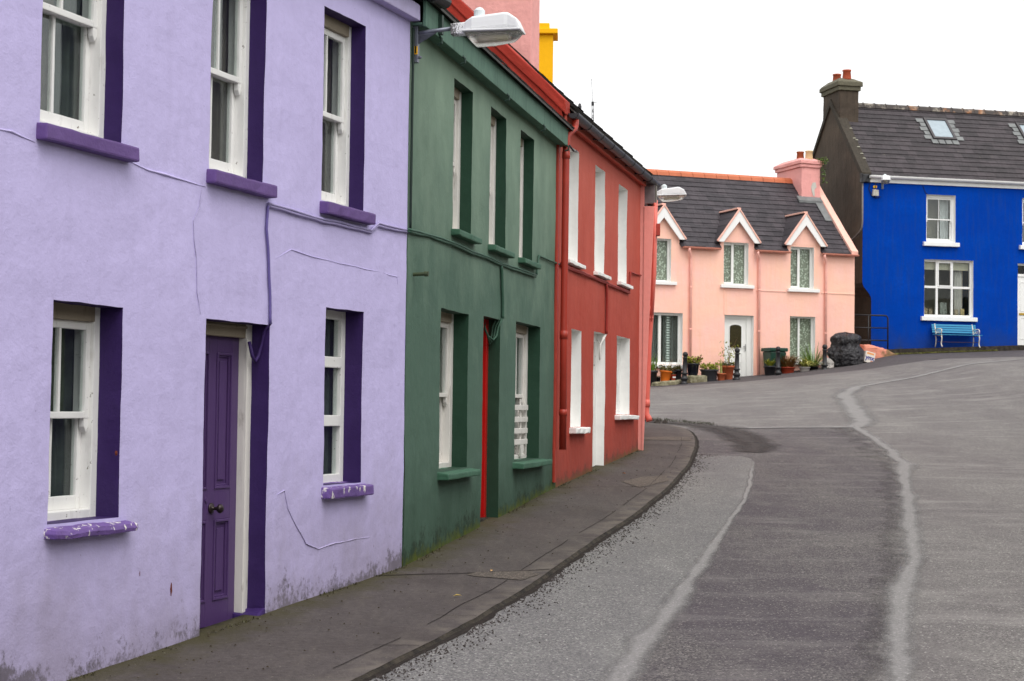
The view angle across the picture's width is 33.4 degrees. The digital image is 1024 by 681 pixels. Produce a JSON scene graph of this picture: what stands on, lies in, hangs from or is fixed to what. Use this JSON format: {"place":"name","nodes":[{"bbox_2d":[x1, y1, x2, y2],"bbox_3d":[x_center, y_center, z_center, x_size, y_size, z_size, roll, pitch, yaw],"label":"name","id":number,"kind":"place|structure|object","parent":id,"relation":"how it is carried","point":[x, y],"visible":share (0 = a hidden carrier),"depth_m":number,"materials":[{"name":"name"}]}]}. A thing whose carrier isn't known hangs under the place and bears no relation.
{"place":"outdoors","nodes":[
{"label":"outdoors","id":0,"kind":"place"},
{"bbox_2d":[67,422,694,680],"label":"pavement","id":1,"kind":"structure","parent":0,"point":[407,614],"depth_m":12.61,"materials":[{"name":"grey concrete"}]},
{"bbox_2d":[68,449,641,680],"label":"wall foot weeds","id":2,"kind":"object","parent":1,"relation":"on","point":[374,575],"depth_m":13.76,"materials":[{"name":"green plant"}]},
{"bbox_2d":[110,452,688,678],"bbox_3d":[0.246,1.846,17.454,1.423,0.997,18.652,0,-2,15],"label":"debris","id":3,"kind":"object","parent":1,"relation":"on","point":[382,582],"visible":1,"depth_m":12.44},
{"bbox_2d":[467,571,538,579],"bbox_3d":[-0.057,1.916,13.994,0.516,0.029,0.475,0,-2,21],"label":"concrete mend","id":4,"kind":"object","parent":1,"relation":"on","point":[519,575],"visible":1,"depth_m":13.94,"materials":[{"name":"grey concrete"}]},
{"bbox_2d":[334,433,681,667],"bbox_3d":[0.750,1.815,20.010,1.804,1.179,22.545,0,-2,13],"label":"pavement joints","id":5,"kind":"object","parent":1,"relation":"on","point":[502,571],"visible":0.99,"depth_m":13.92,"materials":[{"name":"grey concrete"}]},
{"bbox_2d":[621,475,668,486],"bbox_3d":[1.730,1.814,22.033,0.467,0.090,1.748,0,-2,25],"label":"concrete mend","id":6,"kind":"object","parent":1,"relation":"on","point":[643,481],"visible":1,"depth_m":22.00,"materials":[{"name":"grey concrete"}]},
{"bbox_2d":[644,436,691,439],"bbox_3d":[2.655,1.700,29.672,1.040,0.050,0.990,1,-2,0],"label":"concrete mend","id":7,"kind":"object","parent":1,"relation":"on","point":[666,438],"visible":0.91,"depth_m":29.62,"materials":[{"name":"grey concrete"}]},
{"bbox_2d":[199,369,864,653],"bbox_3d":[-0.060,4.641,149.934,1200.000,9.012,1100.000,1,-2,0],"label":"ground","id":8,"kind":"structure","parent":0,"point":[403,537],"depth_m":16.16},
{"bbox_2d":[0,0,451,680],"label":"lilac house","id":9,"kind":"structure","parent":8,"relation":"on","point":[202,238],"depth_m":11.01,"materials":[{"name":"paint"}]},
{"bbox_2d":[36,0,139,162],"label":"window","id":10,"kind":"structure","parent":9,"relation":"in","point":[81,99],"depth_m":10.24,"materials":[{"name":"beige wood"}]},
{"bbox_2d":[43,300,138,539],"bbox_3d":[-2.566,0.454,9.962,0.423,1.357,0.856,0,-2,20],"label":"window","id":11,"kind":"structure","parent":9,"relation":"in","point":[86,364],"depth_m":10.23,"materials":[{"name":"beige wood"}]},
{"bbox_2d":[200,335,238,627],"bbox_3d":[-2.028,0.955,11.607,0.138,1.975,0.720,0,-2,20],"label":"door","id":12,"kind":"structure","parent":9,"relation":"in","point":[217,577],"depth_m":11.74,"materials":[{"name":"purple wood"}]},
{"bbox_2d":[206,0,277,197],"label":"window","id":13,"kind":"structure","parent":9,"relation":"in","point":[238,38],"depth_m":11.93,"materials":[{"name":"beige wood"}]},
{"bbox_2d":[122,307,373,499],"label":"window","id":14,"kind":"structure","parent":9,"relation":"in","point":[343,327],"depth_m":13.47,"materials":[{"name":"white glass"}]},
{"bbox_2d":[319,6,375,224],"bbox_3d":[-1.384,-1.723,13.220,0.374,1.584,0.860,0,-2,20],"label":"window","id":15,"kind":"structure","parent":9,"relation":"in","point":[343,130],"depth_m":13.50,"materials":[{"name":"beige wood"}]},
{"bbox_2d":[268,0,574,566],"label":"green house","id":16,"kind":"structure","parent":8,"relation":"on","point":[488,130],"depth_m":16.60,"materials":[{"name":"paint"}]},
{"bbox_2d":[437,308,479,479],"bbox_3d":[-0.620,0.498,15.950,0.405,1.566,1.253,0,-2,12],"label":"window","id":17,"kind":"structure","parent":16,"relation":"in","point":[454,325],"depth_m":16.40,"materials":[{"name":"beige wood"}]},
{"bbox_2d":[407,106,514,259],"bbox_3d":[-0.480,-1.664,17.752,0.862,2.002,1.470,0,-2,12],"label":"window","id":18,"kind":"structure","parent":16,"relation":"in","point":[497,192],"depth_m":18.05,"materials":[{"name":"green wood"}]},
{"bbox_2d":[451,78,481,243],"bbox_3d":[-0.541,-1.693,16.239,0.346,1.488,0.916,0,-2,12],"label":"window","id":19,"kind":"structure","parent":16,"relation":"in","point":[463,97],"depth_m":16.53,"materials":[{"name":"green wood"}]},
{"bbox_2d":[413,7,525,63],"bbox_3d":[-0.372,-2.575,14.352,0.947,0.456,0.236,0,-2,12],"label":"street lamp","id":20,"kind":"object","parent":16,"relation":"attached to","point":[479,28],"visible":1,"depth_m":14.24,"materials":[{"name":"metal"}]},
{"bbox_2d":[518,130,541,269],"bbox_3d":[0.087,-1.570,19.156,0.344,1.488,0.903,0,-2,12],"label":"window","id":21,"kind":"structure","parent":16,"relation":"in","point":[527,143],"depth_m":19.45,"materials":[{"name":"green wood"}]},
{"bbox_2d":[513,321,551,468],"bbox_3d":[0.113,0.616,19.305,0.410,1.620,1.686,0,-2,12],"label":"window","id":22,"kind":"structure","parent":16,"relation":"in","point":[527,382],"depth_m":19.84,"materials":[{"name":"beige wood"}]},
{"bbox_2d":[404,0,660,487],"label":"red house","id":23,"kind":"structure","parent":8,"relation":"on","point":[602,176],"depth_m":23.35,"materials":[{"name":"paint"}]},
{"bbox_2d":[568,148,585,268],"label":"window","id":24,"kind":"structure","parent":23,"relation":"in","point":[574,157],"depth_m":22.20,"materials":[{"name":"white glass"}]},
{"bbox_2d":[569,329,589,433],"bbox_3d":[0.812,0.538,22.186,0.270,1.348,0.965,0,-2,14],"label":"window","id":25,"kind":"structure","parent":23,"relation":"in","point":[575,409],"depth_m":22.40,"materials":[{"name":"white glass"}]},
{"bbox_2d":[593,165,611,279],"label":"window","id":26,"kind":"structure","parent":23,"relation":"in","point":[599,173],"depth_m":24.03,"materials":[{"name":"white glass"}]},
{"bbox_2d":[617,184,632,288],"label":"window","id":27,"kind":"structure","parent":23,"relation":"in","point":[623,192],"depth_m":25.83,"materials":[{"name":"white glass"}]},
{"bbox_2d":[615,336,638,419],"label":"window","id":28,"kind":"structure","parent":23,"relation":"in","point":[623,344],"depth_m":26.10,"materials":[{"name":"white glass"}]},
{"bbox_2d":[591,79,595,120],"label":"radio mast","id":29,"kind":"object","parent":8,"relation":"on","point":[592,103],"visible":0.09,"depth_m":150.90,"materials":[{"name":"black metal"}]},
{"bbox_2d":[539,23,659,449],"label":"salmon house","id":30,"kind":"structure","parent":8,"relation":"on","point":[649,224],"depth_m":27.02,"materials":[{"name":"paint"}]},
{"bbox_2d":[644,183,657,205],"bbox_3d":[2.183,-2.316,27.267,0.280,0.355,0.340,0,-2,8],"label":"junction box","id":31,"kind":"object","parent":30,"relation":"attached to","point":[650,195],"visible":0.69,"depth_m":27.12,"materials":[{"name":"grey metal"}]},
{"bbox_2d":[657,184,686,201],"bbox_3d":[2.888,-2.836,33.602,1.090,0.479,0.248,-1,-2,4],"label":"street lamp","id":32,"kind":"object","parent":30,"relation":"attached to","point":[665,194],"visible":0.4,"depth_m":33.49,"materials":[{"name":"metal"}]},
{"bbox_2d":[647,150,858,380],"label":"pink cottage","id":33,"kind":"structure","parent":8,"relation":"on","point":[753,265],"depth_m":54.01,"materials":[{"name":"paint"}]},
{"bbox_2d":[656,238,676,284],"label":"window","id":34,"kind":"structure","parent":33,"relation":"in","point":[663,272],"depth_m":52.86,"materials":[{"name":"white plastic"}]},
{"bbox_2d":[651,312,682,368],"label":"window","id":35,"kind":"structure","parent":33,"relation":"in","point":[667,336],"depth_m":52.86,"materials":[{"name":"white plastic"}]},
{"bbox_2d":[724,318,746,376],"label":"door","id":36,"kind":"structure","parent":33,"relation":"in","point":[735,328],"depth_m":53.60,"materials":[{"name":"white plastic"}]},
{"bbox_2d":[720,242,753,288],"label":"window","id":37,"kind":"structure","parent":33,"relation":"in","point":[735,254],"depth_m":53.71,"materials":[{"name":"white plastic"}]},
{"bbox_2d":[753,316,819,364],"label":"window","id":38,"kind":"structure","parent":33,"relation":"in","point":[802,329],"depth_m":54.46,"materials":[{"name":"white plastic"}]},
{"bbox_2d":[787,246,819,292],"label":"window","id":39,"kind":"structure","parent":33,"relation":"in","point":[802,258],"depth_m":54.50,"materials":[{"name":"white plastic"}]},
{"bbox_2d":[812,69,1023,359],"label":"blue house","id":40,"kind":"structure","parent":8,"relation":"on","point":[934,229],"depth_m":57.42,"materials":[{"name":"paint"}]},
{"bbox_2d":[816,157,828,183],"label":"ivy","id":41,"kind":"object","parent":40,"relation":"on","point":[821,160],"visible":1,"depth_m":56.67,"materials":[{"name":"green plant"}]},
{"bbox_2d":[872,182,878,195],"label":"lamp control box","id":42,"kind":"object","parent":40,"relation":"attached to","point":[875,192],"visible":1,"depth_m":56.43,"materials":[{"name":"plastic"}]},
{"bbox_2d":[880,174,890,188],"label":"street lamp","id":43,"kind":"object","parent":40,"relation":"attached to","point":[885,179],"visible":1,"depth_m":56.11,"materials":[{"name":"metal"}]},
{"bbox_2d":[923,194,959,246],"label":"window","id":44,"kind":"structure","parent":40,"relation":"in","point":[940,209],"depth_m":57.45,"materials":[{"name":"white paint"}]},
{"bbox_2d":[921,259,977,321],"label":"window","id":45,"kind":"structure","parent":40,"relation":"in","point":[943,287],"depth_m":57.36,"materials":[{"name":"white paint"}]},
{"bbox_2d":[1018,277,1023,344],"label":"door","id":46,"kind":"structure","parent":40,"relation":"in","point":[1020,279],"depth_m":57.75,"materials":[{"name":"white paint"}]},
{"bbox_2d":[1019,198,1023,249],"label":"window","id":47,"kind":"structure","parent":40,"relation":"in","point":[1021,247],"depth_m":57.93,"materials":[{"name":"white paint"}]},
{"bbox_2d":[654,417,717,425],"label":"grass","id":48,"kind":"structure","parent":0,"point":[689,422],"depth_m":34.72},
{"bbox_2d":[540,0,1023,176],"label":"sky","id":49,"kind":"structure","parent":0,"point":[706,86],"materials":[{"name":"white"}]},
{"bbox_2d":[647,357,1023,680],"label":"road","id":50,"kind":"structure","parent":0,"point":[955,436],"depth_m":25.01,"materials":[{"name":"grey asphalt"}]},
{"bbox_2d":[351,422,696,680],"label":"kerb","id":51,"kind":"structure","parent":50,"relation":"on","point":[367,675],"depth_m":13.01,"materials":[{"name":"grey concrete"}]},
{"bbox_2d":[363,429,699,680],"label":"gutter grime","id":52,"kind":"object","parent":50,"relation":"on","point":[483,620],"visible":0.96,"depth_m":13.38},
{"bbox_2d":[369,455,754,680],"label":"pale road patch","id":53,"kind":"object","parent":50,"relation":"on","point":[586,632],"visible":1,"depth_m":12.84,"materials":[{"name":"grey asphalt"}]},
{"bbox_2d":[375,453,726,680],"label":"gravel","id":54,"kind":"structure","parent":53,"relation":"on","point":[485,624],"depth_m":13.47,"materials":[{"name":"grey gravel"}]},
{"bbox_2d":[602,468,753,680],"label":"tar seam","id":55,"kind":"object","parent":53,"relation":"on","point":[628,665],"visible":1,"depth_m":12.26,"materials":[{"name":"grey asphalt"}]},
{"bbox_2d":[645,417,667,423],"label":"verge dirt","id":56,"kind":"structure","parent":50,"relation":"on","point":[659,420],"depth_m":34.40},
{"bbox_2d":[632,428,901,680],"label":"relaid lane","id":57,"kind":"structure","parent":50,"relation":"on","point":[788,586],"depth_m":14.45,"materials":[{"name":"grey asphalt"}]},
{"bbox_2d":[645,421,773,451],"bbox_3d":[3.653,1.720,31.634,2.683,0.478,8.730,1,-2,-16],"label":"broken edge","id":58,"kind":"object","parent":57,"relation":"on","point":[751,442],"visible":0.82,"depth_m":30.75,"materials":[{"name":"grey asphalt"}]},
{"bbox_2d":[730,426,855,427],"bbox_3d":[5.282,1.683,33.162,2.826,0.085,0.598,1,-2,0],"label":"tar seam","id":59,"kind":"object","parent":50,"relation":"on","point":[799,427],"visible":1,"depth_m":33.17,"materials":[{"name":"grey asphalt"}]},
{"bbox_2d":[852,427,924,680],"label":"tar seam","id":60,"kind":"object","parent":50,"relation":"on","point":[900,590],"visible":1,"depth_m":13.92,"materials":[{"name":"grey asphalt"}]},
{"bbox_2d":[833,359,1019,426],"bbox_3d":[9.297,1.109,41.451,3.572,1.889,17.618,0,-3,27],"label":"tar seam","id":61,"kind":"object","parent":50,"relation":"on","point":[854,410],"visible":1,"depth_m":39.20,"materials":[{"name":"grey asphalt"}]},
{"bbox_2d":[650,350,1023,386],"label":"forecourt","id":62,"kind":"structure","parent":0,"point":[892,360],"depth_m":52.17,"materials":[{"name":"grey asphalt"}]},
{"bbox_2d":[650,352,657,385],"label":"potted plant","id":63,"kind":"object","parent":62,"relation":"on","point":[654,371],"visible":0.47,"depth_m":51.59,"materials":[{"name":"black plastic"}]},
{"bbox_2d":[651,379,680,385],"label":"stone slab","id":64,"kind":"structure","parent":62,"relation":"on","point":[670,382],"depth_m":51.26,"materials":[{"name":"beige stone"}]},
{"bbox_2d":[656,358,676,380],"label":"potted plant","id":65,"kind":"object","parent":62,"relation":"on","point":[665,374],"visible":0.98,"depth_m":51.62,"materials":[{"name":"orange plant"}]},
{"bbox_2d":[672,357,681,379],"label":"potted plant","id":66,"kind":"object","parent":62,"relation":"on","point":[678,370],"visible":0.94,"depth_m":52.11,"materials":[{"name":"green plant"}]},
{"bbox_2d":[680,352,687,383],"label":"bollard","id":67,"kind":"object","parent":62,"relation":"on","point":[684,378],"visible":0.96,"depth_m":51.26,"materials":[{"name":"black metal"}]},
{"bbox_2d":[687,375,706,382],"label":"stone block","id":68,"kind":"object","parent":62,"relation":"on","point":[696,378],"depth_m":51.84,"materials":[{"name":"beige stone"}]},
{"bbox_2d":[687,354,702,374],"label":"potted plant","id":69,"kind":"object","parent":68,"relation":"on","point":[693,364],"visible":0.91,"depth_m":51.91,"materials":[{"name":"black plant"}]},
{"bbox_2d":[699,362,721,381],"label":"potted plant","id":70,"kind":"object","parent":62,"relation":"on","point":[710,372],"visible":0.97,"depth_m":52.03,"materials":[{"name":"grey plant"}]},
{"bbox_2d":[717,359,725,380],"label":"potted plant","id":71,"kind":"object","parent":62,"relation":"on","point":[720,375],"visible":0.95,"depth_m":52.19,"materials":[{"name":"orange plant"}]},
{"bbox_2d":[718,339,738,379],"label":"potted plant","id":72,"kind":"object","parent":62,"relation":"on","point":[727,369],"visible":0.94,"depth_m":52.46,"materials":[{"name":"green plant"}]},
{"bbox_2d":[733,348,739,379],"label":"bollard","id":73,"kind":"object","parent":62,"relation":"on","point":[736,373],"visible":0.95,"depth_m":51.87,"materials":[{"name":"black metal"}]},
{"bbox_2d":[763,359,775,375],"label":"potted plant","id":74,"kind":"object","parent":62,"relation":"on","point":[769,369],"visible":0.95,"depth_m":52.69,"materials":[{"name":"black plant"}]},
{"bbox_2d":[761,348,787,370],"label":"garden tub","id":75,"kind":"object","parent":62,"relation":"on","point":[769,354],"visible":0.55,"depth_m":53.11,"materials":[{"name":"green plastic"}]},
{"bbox_2d":[774,346,781,374],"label":"bollard","id":76,"kind":"object","parent":62,"relation":"on","point":[777,367],"visible":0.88,"depth_m":52.36,"materials":[{"name":"black metal"}]},
{"bbox_2d":[780,354,799,373],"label":"potted plant","id":77,"kind":"object","parent":62,"relation":"on","point":[787,364],"visible":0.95,"depth_m":52.93,"materials":[{"name":"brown plant"}]},
{"bbox_2d":[797,357,822,371],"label":"potted plant","id":78,"kind":"object","parent":62,"relation":"on","point":[804,364],"visible":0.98,"depth_m":52.99,"materials":[{"name":"green plant"}]},
{"bbox_2d":[798,342,822,369],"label":"potted plant","id":79,"kind":"object","parent":62,"relation":"on","point":[811,358],"visible":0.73,"depth_m":53.49,"materials":[{"name":"green plant"}]},
{"bbox_2d":[821,344,827,369],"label":"bollard","id":80,"kind":"object","parent":62,"relation":"on","point":[824,365],"visible":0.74,"depth_m":52.92,"materials":[{"name":"black metal"}]},
{"bbox_2d":[821,358,833,368],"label":"rubbish bag","id":81,"kind":"object","parent":62,"relation":"on","point":[830,363],"visible":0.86,"depth_m":53.25,"materials":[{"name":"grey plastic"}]},
{"bbox_2d":[827,332,863,366],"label":"boulder","id":82,"kind":"object","parent":62,"relation":"on","point":[844,349],"visible":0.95,"depth_m":53.46,"materials":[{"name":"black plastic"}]},
{"bbox_2d":[863,351,875,362],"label":"cardboard box","id":83,"kind":"object","parent":62,"relation":"on","point":[868,356],"visible":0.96,"depth_m":53.86,"materials":[{"name":"white cardboard"}]},
{"bbox_2d":[860,344,895,357],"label":"stone wall stub","id":84,"kind":"object","parent":62,"relation":"on","point":[880,352],"visible":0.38,"depth_m":55.41,"materials":[{"name":"pink stone"}]},
{"bbox_2d":[854,314,888,348],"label":"railing","id":85,"kind":"object","parent":84,"relation":"on","point":[887,328],"visible":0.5,"depth_m":55.99,"materials":[{"name":"black metal"}]},
{"bbox_2d":[895,349,997,354],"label":"grass","id":86,"kind":"structure","parent":62,"relation":"on","point":[947,351],"depth_m":56.16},
{"bbox_2d":[886,345,1023,354],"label":"footpath","id":87,"kind":"structure","parent":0,"point":[998,348],"depth_m":56.39,"materials":[{"name":"grey concrete"}]},
{"bbox_2d":[931,324,982,347],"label":"park bench","id":88,"kind":"object","parent":87,"relation":"on","point":[957,328],"visible":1,"depth_m":56.77,"materials":[{"name":"teal paint"}]}
]}

